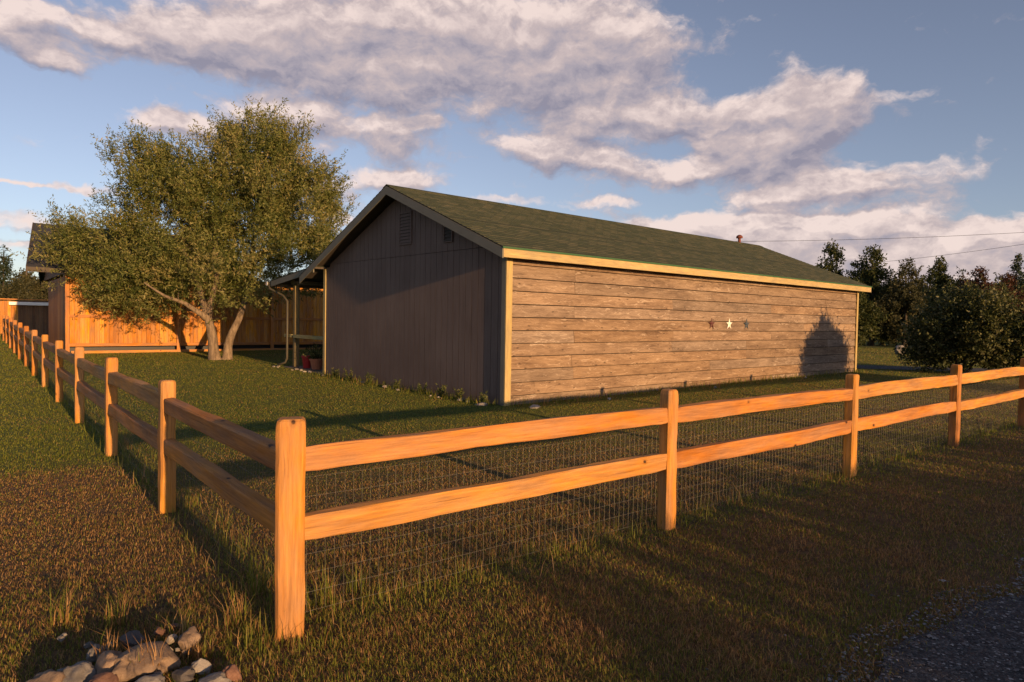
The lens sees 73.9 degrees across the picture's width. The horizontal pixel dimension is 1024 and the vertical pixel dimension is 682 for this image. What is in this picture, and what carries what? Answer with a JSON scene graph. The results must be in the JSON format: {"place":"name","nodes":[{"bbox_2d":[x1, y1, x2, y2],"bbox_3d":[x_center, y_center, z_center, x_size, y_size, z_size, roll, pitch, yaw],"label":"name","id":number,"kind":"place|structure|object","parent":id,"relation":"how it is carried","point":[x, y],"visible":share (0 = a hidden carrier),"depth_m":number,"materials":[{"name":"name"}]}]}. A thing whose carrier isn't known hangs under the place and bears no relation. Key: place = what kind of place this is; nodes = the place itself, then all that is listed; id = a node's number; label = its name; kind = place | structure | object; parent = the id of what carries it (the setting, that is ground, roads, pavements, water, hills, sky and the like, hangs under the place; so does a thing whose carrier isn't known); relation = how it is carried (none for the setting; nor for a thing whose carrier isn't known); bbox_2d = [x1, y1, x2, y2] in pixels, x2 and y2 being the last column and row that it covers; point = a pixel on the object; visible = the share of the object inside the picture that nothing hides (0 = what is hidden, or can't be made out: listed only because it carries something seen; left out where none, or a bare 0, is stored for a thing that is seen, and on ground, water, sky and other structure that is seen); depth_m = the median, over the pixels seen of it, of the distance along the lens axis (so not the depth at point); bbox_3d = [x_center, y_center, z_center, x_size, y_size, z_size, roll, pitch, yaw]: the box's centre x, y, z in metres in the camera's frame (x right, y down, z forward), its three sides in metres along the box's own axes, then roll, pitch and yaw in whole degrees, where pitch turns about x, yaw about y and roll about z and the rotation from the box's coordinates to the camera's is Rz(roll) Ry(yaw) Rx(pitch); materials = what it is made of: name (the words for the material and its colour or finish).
{"place":"outdoors","nodes":[
{"label":"outdoors","id":0,"kind":"place"},
{"bbox_2d":[0,324,1023,681],"bbox_3d":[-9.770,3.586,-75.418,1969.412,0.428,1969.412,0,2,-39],"label":"ground","id":1,"kind":"structure","parent":0,"point":[474,460],"depth_m":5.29,"materials":[{"name":"green plant"}]},
{"bbox_2d":[0,244,22,289],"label":"spruce tree","id":2,"kind":"object","parent":1,"relation":"on","point":[4,266],"visible":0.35,"depth_m":69.77,"materials":[{"name":"green plant"}]},
{"bbox_2d":[0,275,42,320],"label":"leafy tree","id":3,"kind":"object","parent":1,"relation":"on","point":[13,291],"visible":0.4,"depth_m":61.33,"materials":[{"name":"green plant"}]},
{"bbox_2d":[5,267,38,286],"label":"leafy tree","id":4,"kind":"object","parent":1,"relation":"on","point":[28,277],"visible":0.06,"depth_m":71.47,"materials":[{"name":"green plant"}]},
{"bbox_2d":[0,298,47,335],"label":"board fence","id":5,"kind":"object","parent":1,"relation":"on","point":[25,318],"visible":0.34,"depth_m":35.40,"materials":[{"name":"brown wood"}]},
{"bbox_2d":[9,302,47,305],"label":"white beam","id":6,"kind":"structure","parent":5,"relation":"attached to","point":[29,303],"depth_m":35.18,"materials":[{"name":"paint"}]},
{"bbox_2d":[19,274,47,323],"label":"leafy tree","id":7,"kind":"object","parent":1,"relation":"on","point":[35,286],"visible":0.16,"depth_m":65.09,"materials":[{"name":"green plant"}]},
{"bbox_2d":[26,669,65,681],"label":"rock","id":8,"kind":"object","parent":1,"relation":"on","point":[50,675],"visible":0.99,"depth_m":2.86,"materials":[{"name":"beige stone"}]},
{"bbox_2d":[13,578,89,626],"bbox_3d":[-2.356,1.362,3.510,0.462,0.217,0.281,-6,7,-76],"label":"grass tuft","id":9,"kind":"object","parent":1,"relation":"on","point":[66,609],"visible":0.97,"depth_m":3.55,"materials":[{"name":"green plant"}]},
{"bbox_2d":[57,635,64,641],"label":"pebble","id":10,"kind":"object","parent":1,"relation":"on","point":[61,638],"visible":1,"depth_m":3.31,"materials":[{"name":"grey stone"}]},
{"bbox_2d":[61,660,95,681],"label":"rock","id":11,"kind":"object","parent":1,"relation":"on","point":[83,671],"visible":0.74,"depth_m":2.92,"materials":[{"name":"grey stone"}]},
{"bbox_2d":[83,641,94,648],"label":"pebble","id":12,"kind":"object","parent":1,"relation":"on","point":[87,645],"visible":0.88,"depth_m":3.25,"materials":[{"name":"grey stone"}]},
{"bbox_2d":[86,644,106,662],"bbox_3d":[-1.925,1.447,3.155,0.080,0.063,0.096,1,2,5],"label":"rock","id":13,"kind":"object","parent":1,"relation":"on","point":[91,655],"visible":0.71,"depth_m":3.13,"materials":[{"name":"grey stone"}]},
{"bbox_2d":[89,672,118,681],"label":"rock","id":14,"kind":"object","parent":1,"relation":"on","point":[105,677],"visible":1,"depth_m":2.88,"materials":[{"name":"brown stone"}]},
{"bbox_2d":[95,650,122,673],"bbox_3d":[-1.787,1.441,3.031,0.124,0.130,0.188,0,-10,-18],"label":"rock","id":15,"kind":"object","parent":1,"relation":"on","point":[105,661],"visible":0.48,"depth_m":2.98,"materials":[{"name":"beige stone"}]},
{"bbox_2d":[88,619,132,656],"bbox_3d":[-1.852,1.362,3.108,0.306,0.159,0.148,2,2,37],"label":"grass tuft","id":16,"kind":"object","parent":1,"relation":"on","point":[108,643],"visible":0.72,"depth_m":3.12,"materials":[{"name":"plant"}]},
{"bbox_2d":[84,586,146,627],"bbox_3d":[-2.072,1.373,3.541,0.295,0.201,0.286,1,2,-4],"label":"grass tuft","id":17,"kind":"object","parent":1,"relation":"on","point":[122,614],"visible":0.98,"depth_m":3.53,"materials":[{"name":"green plant"}]},
{"bbox_2d":[120,433,136,448],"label":"grass tuft","id":18,"kind":"object","parent":1,"relation":"on","point":[127,442],"visible":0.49,"depth_m":8.05,"materials":[{"name":"green plant"}]},
{"bbox_2d":[119,630,144,647],"bbox_3d":[-1.818,1.431,3.265,0.096,0.080,0.084,1,2,-8],"label":"rock","id":19,"kind":"object","parent":1,"relation":"on","point":[136,635],"visible":0.9,"depth_m":3.24,"materials":[{"name":"grey stone"}]},
{"bbox_2d":[112,641,180,681],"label":"rock","id":20,"kind":"object","parent":1,"relation":"on","point":[124,670],"visible":0.86,"depth_m":2.98,"materials":[{"name":"beige stone"}]},
{"bbox_2d":[121,630,177,679],"bbox_3d":[-1.587,1.354,2.998,0.301,0.210,0.214,1,2,-9],"label":"grass tuft","id":21,"kind":"object","parent":1,"relation":"on","point":[154,653],"visible":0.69,"depth_m":3.00,"materials":[{"name":"plant"}]},
{"bbox_2d":[135,674,164,681],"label":"rock","id":22,"kind":"object","parent":1,"relation":"on","point":[154,678],"visible":1,"depth_m":2.88,"materials":[{"name":"grey stone"}]},
{"bbox_2d":[154,627,165,635],"bbox_3d":[-1.727,1.431,3.346,0.059,0.036,0.069,17,-17,44],"label":"rock","id":23,"kind":"object","parent":1,"relation":"on","point":[159,631],"visible":0.97,"depth_m":3.33,"materials":[{"name":"stone"}]},
{"bbox_2d":[165,634,178,644],"bbox_3d":[-1.643,1.441,3.291,0.044,0.044,0.051,2,2,31],"label":"rock","id":24,"kind":"object","parent":1,"relation":"on","point":[173,638],"visible":0.96,"depth_m":3.28,"materials":[{"name":"grey stone"}]},
{"bbox_2d":[168,623,179,630],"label":"rock","id":25,"kind":"object","parent":1,"relation":"on","point":[175,625],"visible":0.65,"depth_m":3.42,"materials":[{"name":"grey stone"}]},
{"bbox_2d":[26,222,322,353],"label":"wooden house","id":26,"kind":"structure","parent":1,"relation":"on","point":[72,325],"depth_m":25.10,"materials":[{"name":"wood"}]},
{"bbox_2d":[152,604,207,641],"bbox_3d":[-1.678,1.392,3.389,0.263,0.187,0.378,1,2,-2],"label":"grass tuft","id":27,"kind":"object","parent":1,"relation":"on","point":[182,632],"visible":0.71,"depth_m":3.38,"materials":[{"name":"green plant"}]},
{"bbox_2d":[171,666,194,681],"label":"rock","id":28,"kind":"object","parent":1,"relation":"on","point":[185,674],"visible":1,"depth_m":2.97,"materials":[{"name":"grey stone"}]},
{"bbox_2d":[8,95,360,359],"bbox_3d":[-10.299,-3.658,22.349,10.587,8.984,7.679,0,2,-28],"label":"willow tree","id":29,"kind":"object","parent":1,"relation":"on","point":[184,190],"visible":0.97,"depth_m":21.60,"materials":[{"name":"green plant"}]},
{"bbox_2d":[178,626,200,655],"bbox_3d":[-1.543,1.447,3.247,0.107,0.145,0.125,2,2,34],"label":"rock","id":30,"kind":"object","parent":1,"relation":"on","point":[191,635],"visible":0.86,"depth_m":3.22,"materials":[{"name":"beige stone"}]},
{"bbox_2d":[180,476,200,507],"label":"grass tuft","id":31,"kind":"object","parent":1,"relation":"on","point":[194,498],"visible":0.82,"depth_m":5.73,"materials":[{"name":"green plant"}]},
{"bbox_2d":[191,658,211,674],"bbox_3d":[-1.394,1.465,3.051,0.087,0.078,0.065,0,2,-39],"label":"rock","id":32,"kind":"object","parent":1,"relation":"on","point":[200,666],"visible":0.96,"depth_m":3.04,"materials":[{"name":"grey stone"}]},
{"bbox_2d":[188,630,219,662],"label":"grass tuft","id":33,"kind":"object","parent":1,"relation":"on","point":[203,650],"visible":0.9,"depth_m":3.19,"materials":[{"name":"green plant"}]},
{"bbox_2d":[198,672,231,681],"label":"rock","id":34,"kind":"object","parent":1,"relation":"on","point":[217,677],"visible":0.94,"depth_m":2.95,"materials":[{"name":"beige stone"}]},
{"bbox_2d":[222,664,241,681],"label":"rock","id":35,"kind":"object","parent":1,"relation":"on","point":[232,673],"visible":0.88,"depth_m":2.98,"materials":[{"name":"brown stone"}]},
{"bbox_2d":[213,586,260,627],"bbox_3d":[-1.465,1.384,3.573,0.322,0.199,0.360,0,2,-39],"label":"grass tuft","id":36,"kind":"object","parent":1,"relation":"on","point":[235,617],"visible":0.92,"depth_m":3.56,"materials":[{"name":"green plant"}]},
{"bbox_2d":[218,544,274,596],"bbox_3d":[-1.522,1.315,3.940,0.452,0.311,0.423,2,2,28],"label":"grass tuft","id":37,"kind":"object","parent":1,"relation":"on","point":[254,585],"visible":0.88,"depth_m":3.93,"materials":[{"name":"green plant"}]},
{"bbox_2d":[306,563,355,605],"bbox_3d":[-1.070,1.353,3.851,0.335,0.257,0.385,2,2,27],"label":"grass tuft","id":38,"kind":"object","parent":1,"relation":"on","point":[327,595],"visible":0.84,"depth_m":3.84,"materials":[{"name":"green plant"}]},
{"bbox_2d":[331,367,339,377],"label":"weed","id":39,"kind":"object","parent":1,"relation":"on","point":[336,373],"visible":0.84,"depth_m":17.17,"materials":[{"name":"green plant"}]},
{"bbox_2d":[344,368,353,380],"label":"weed","id":40,"kind":"object","parent":1,"relation":"on","point":[351,375],"visible":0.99,"depth_m":16.62,"materials":[{"name":"green plant"}]},
{"bbox_2d":[345,560,377,594],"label":"grass tuft","id":41,"kind":"object","parent":1,"relation":"on","point":[360,585],"visible":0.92,"depth_m":4.02,"materials":[{"name":"green plant"}]},
{"bbox_2d":[364,372,374,383],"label":"weed","id":42,"kind":"object","parent":1,"relation":"on","point":[368,379],"visible":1,"depth_m":15.90,"materials":[{"name":"green plant"}]},
{"bbox_2d":[393,378,400,388],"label":"weed","id":43,"kind":"object","parent":1,"relation":"on","point":[396,383],"visible":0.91,"depth_m":14.96,"materials":[{"name":"green plant"}]},
{"bbox_2d":[417,381,427,393],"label":"weed","id":44,"kind":"object","parent":1,"relation":"on","point":[419,387],"visible":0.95,"depth_m":14.24,"materials":[{"name":"green plant"}]},
{"bbox_2d":[436,383,446,396],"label":"weed","id":45,"kind":"object","parent":1,"relation":"on","point":[443,389],"visible":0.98,"depth_m":13.75,"materials":[{"name":"green plant"}]},
{"bbox_2d":[453,387,463,399],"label":"weed","id":46,"kind":"object","parent":1,"relation":"on","point":[459,393],"visible":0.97,"depth_m":13.23,"materials":[{"name":"green plant"}]},
{"bbox_2d":[475,402,487,405],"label":"rock","id":47,"kind":"object","parent":1,"relation":"on","point":[482,404],"visible":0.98,"depth_m":12.49,"materials":[{"name":"grey stone"}]},
{"bbox_2d":[479,391,487,402],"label":"weed","id":48,"kind":"object","parent":1,"relation":"on","point":[482,398],"visible":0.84,"depth_m":12.73,"materials":[{"name":"green plant"}]},
{"bbox_2d":[2,315,1023,640],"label":"split rail fence","id":49,"kind":"object","parent":1,"relation":"on","point":[290,459],"visible":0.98,"depth_m":4.88,"materials":[{"name":"brown wood"}]},
{"bbox_2d":[529,404,539,408],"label":"rock","id":50,"kind":"object","parent":1,"relation":"on","point":[534,406],"visible":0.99,"depth_m":12.29,"materials":[{"name":"grey stone"}]},
{"bbox_2d":[266,184,871,405],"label":"shed","id":51,"kind":"structure","parent":1,"relation":"on","point":[503,304],"depth_m":15.35,"materials":[{"name":"brown wood"}]},
{"bbox_2d":[301,355,310,367],"bbox_3d":[-5.930,0.604,19.680,0.318,0.360,0.318,0,2,-39],"label":"flower pot","id":52,"kind":"object","parent":51,"relation":"on","point":[306,362],"visible":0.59,"depth_m":19.57,"materials":[{"name":"ceramic"}]},
{"bbox_2d":[301,344,322,369],"bbox_3d":[-5.545,0.417,19.332,0.882,0.768,0.809,2,2,27],"label":"flower pot","id":53,"kind":"object","parent":51,"relation":"on","point":[316,361],"visible":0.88,"depth_m":19.18,"materials":[{"name":"ceramic"}]},
{"bbox_2d":[815,238,855,278],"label":"leafy tree","id":54,"kind":"object","parent":1,"relation":"on","point":[831,249],"visible":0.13,"depth_m":49.56,"materials":[{"name":"green plant"}]},
{"bbox_2d":[847,275,892,346],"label":"leafy tree","id":55,"kind":"object","parent":1,"relation":"on","point":[864,330],"visible":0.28,"depth_m":45.13,"materials":[{"name":"green plant"}]},
{"bbox_2d":[849,244,901,346],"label":"leafy tree","id":56,"kind":"object","parent":1,"relation":"on","point":[871,276],"visible":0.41,"depth_m":47.62,"materials":[{"name":"green plant"}]},
{"bbox_2d":[865,289,901,345],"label":"leafy tree","id":57,"kind":"object","parent":1,"relation":"on","point":[877,296],"visible":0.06,"depth_m":49.60,"materials":[{"name":"green plant"}]},
{"bbox_2d":[894,345,904,354],"bbox_3d":[20.529,0.507,35.988,0.590,0.603,0.608,1,2,8],"label":"boulder","id":58,"kind":"object","parent":1,"relation":"on","point":[898,350],"visible":0.56,"depth_m":35.83,"materials":[{"name":"grey stone"}]},
{"bbox_2d":[867,255,935,347],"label":"leafy tree","id":59,"kind":"object","parent":1,"relation":"on","point":[903,298],"visible":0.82,"depth_m":45.77,"materials":[{"name":"green plant"}]},
{"bbox_2d":[890,288,951,343],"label":"leafy tree","id":60,"kind":"object","parent":1,"relation":"on","point":[931,298],"visible":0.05,"depth_m":46.70,"materials":[{"name":"green plant"}]},
{"bbox_2d":[916,274,933,292],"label":"leafy tree","id":61,"kind":"object","parent":1,"relation":"on","point":[922,277],"depth_m":61.80,"materials":[{"name":"green plant"}]},
{"bbox_2d":[923,255,963,297],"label":"leafy tree","id":62,"kind":"object","parent":1,"relation":"on","point":[938,276],"visible":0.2,"depth_m":51.34,"materials":[{"name":"green plant"}]},
{"bbox_2d":[893,272,1023,377],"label":"shrub","id":63,"kind":"object","parent":1,"relation":"on","point":[984,326],"visible":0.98,"depth_m":21.63,"materials":[{"name":"green plant"}]},
{"bbox_2d":[952,267,966,341],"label":"spruce tree","id":64,"kind":"object","parent":1,"relation":"on","point":[958,278],"visible":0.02,"depth_m":49.91,"materials":[{"name":"green plant"}]},
{"bbox_2d":[957,266,1002,296],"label":"red leaf tree","id":65,"kind":"object","parent":1,"relation":"on","point":[981,270],"visible":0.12,"depth_m":43.74,"materials":[{"name":"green plant"}]},
{"bbox_2d":[996,271,1023,312],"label":"red leaf tree","id":66,"kind":"object","parent":1,"relation":"on","point":[1011,283],"visible":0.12,"depth_m":45.63,"materials":[{"name":"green plant"}]},
{"bbox_2d":[1004,301,1023,358],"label":"shrub","id":67,"kind":"object","parent":1,"relation":"on","point":[1022,343],"visible":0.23,"depth_m":20.97,"materials":[{"name":"green plant"}]},
{"bbox_2d":[1007,252,1023,291],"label":"spruce tree","id":68,"kind":"object","parent":1,"relation":"on","point":[1017,267],"visible":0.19,"depth_m":47.74,"materials":[{"name":"green plant"}]},
{"bbox_2d":[0,0,1023,287],"label":"sky","id":69,"kind":"structure","parent":0,"point":[777,125],"materials":[{"name":"blue"}]},
{"bbox_2d":[857,365,994,370],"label":"driveway","id":70,"kind":"structure","parent":0,"point":[896,367],"depth_m":24.86,"materials":[{"name":"grey gravel"}]},
{"bbox_2d":[875,595,1023,681],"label":"gravel road","id":71,"kind":"structure","parent":0,"point":[947,674],"depth_m":3.37,"materials":[{"name":"grey gravel"}]},
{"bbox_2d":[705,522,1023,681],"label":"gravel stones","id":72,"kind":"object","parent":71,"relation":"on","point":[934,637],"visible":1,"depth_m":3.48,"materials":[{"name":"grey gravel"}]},
{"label":"utility pole","id":73,"kind":"object","parent":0,"visible":0},
{"bbox_2d":[736,232,1023,241],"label":"power line","id":74,"kind":"object","parent":73,"relation":"attached to","point":[892,238],"visible":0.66,"depth_m":49.08,"materials":[{"name":"metal"}]},
{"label":"utility pole","id":75,"kind":"object","parent":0,"visible":0},
{"bbox_2d":[885,244,1022,261],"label":"power line","id":76,"kind":"object","parent":75,"relation":"attached to","point":[955,253],"visible":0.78,"depth_m":52.92,"materials":[{"name":"metal"}]}
]}

